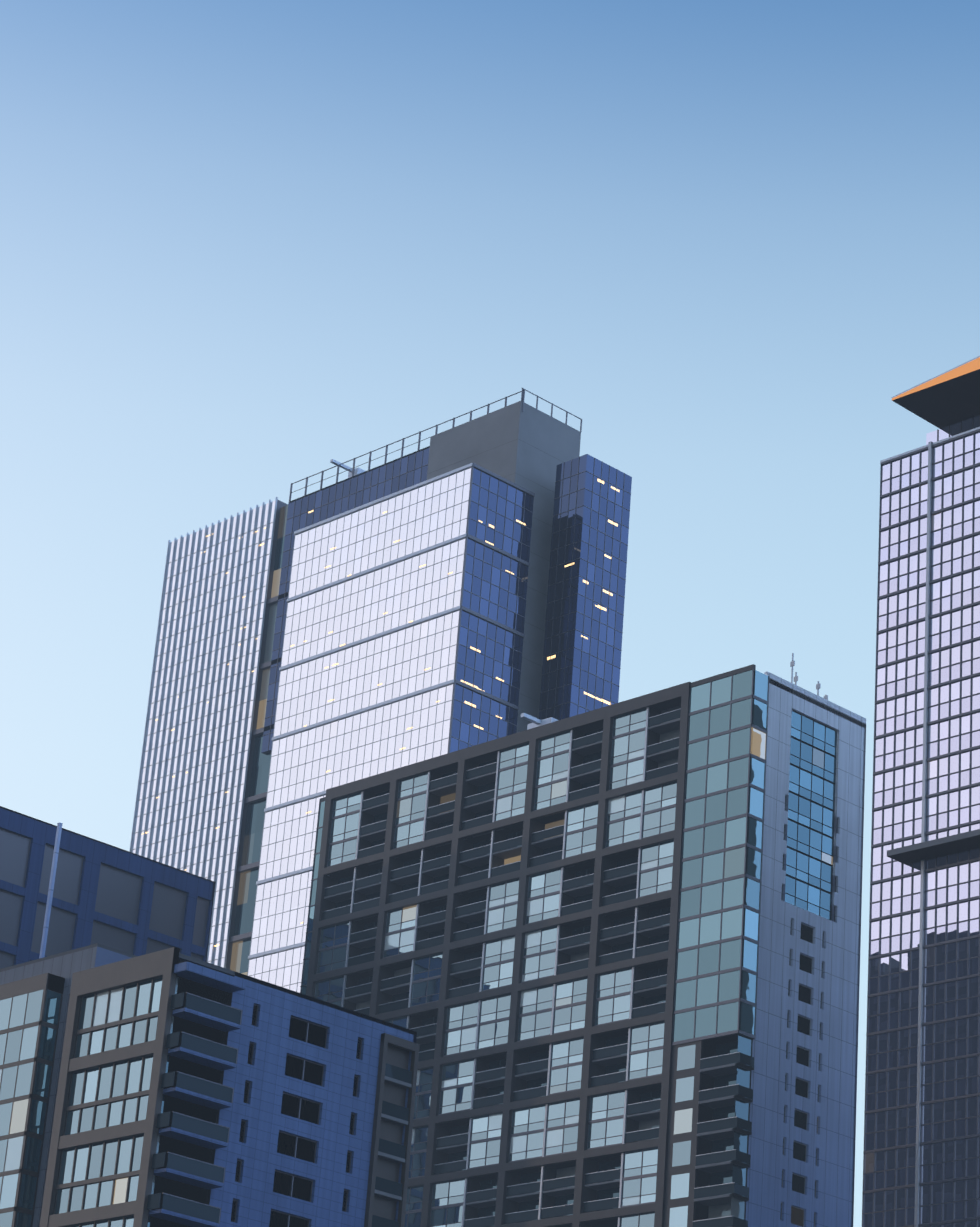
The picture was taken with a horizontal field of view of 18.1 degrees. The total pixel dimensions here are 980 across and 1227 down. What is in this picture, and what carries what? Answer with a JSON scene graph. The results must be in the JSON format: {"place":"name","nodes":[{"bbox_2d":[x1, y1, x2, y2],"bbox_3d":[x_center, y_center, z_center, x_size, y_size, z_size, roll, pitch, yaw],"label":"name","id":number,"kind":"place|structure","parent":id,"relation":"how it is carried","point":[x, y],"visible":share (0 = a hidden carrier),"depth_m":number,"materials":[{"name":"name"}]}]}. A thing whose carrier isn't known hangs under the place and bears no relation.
{"place":"outdoors","nodes":[
{"label":"outdoors","id":0,"kind":"place"},
{"bbox_2d":[0,822,136,1226],"bbox_3d":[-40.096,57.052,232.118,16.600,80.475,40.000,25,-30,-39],"label":"building","id":1,"kind":"structure","parent":0,"point":[34,998],"depth_m":224.75,"materials":[{"name":"grey"}]},
{"bbox_2d":[0,806,215,968],"bbox_3d":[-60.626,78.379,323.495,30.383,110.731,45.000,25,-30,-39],"label":"blue block","id":2,"kind":"structure","parent":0,"point":[111,896],"depth_m":326.22,"materials":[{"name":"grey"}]},
{"bbox_2d":[129,388,631,992],"bbox_3d":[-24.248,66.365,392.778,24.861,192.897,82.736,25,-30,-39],"label":"office tower","id":3,"kind":"structure","parent":0,"point":[457,588],"depth_m":400.82,"materials":[{"name":"blue"}]},
{"bbox_2d":[0,0,979,1226],"label":"sky","id":4,"kind":"structure","parent":0,"point":[248,247],"materials":[{"name":"blue"}]},
{"bbox_2d":[300,653,865,1226],"bbox_3d":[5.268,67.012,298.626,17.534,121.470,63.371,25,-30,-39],"label":"residential tower","id":5,"kind":"structure","parent":0,"point":[604,963],"depth_m":296.62,"materials":[{"name":"grey glass"}]},
{"label":"ground","id":6,"kind":"structure","parent":0,"visible":0},
{"bbox_2d":[39,947,419,1226],"bbox_3d":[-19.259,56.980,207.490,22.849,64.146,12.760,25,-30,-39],"label":"apartment block","id":7,"kind":"structure","parent":6,"relation":"on","point":[193,1092],"depth_m":211.47,"materials":[{"name":"concrete"},{"name":"blue cladding panels"},{"name":"glass"}]},
{"bbox_2d":[862,356,979,1226],"bbox_3d":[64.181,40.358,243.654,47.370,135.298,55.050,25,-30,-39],"label":"skyscraper","id":8,"kind":"structure","parent":6,"relation":"on","point":[921,1159],"depth_m":254.53,"materials":[{"name":"purple"}]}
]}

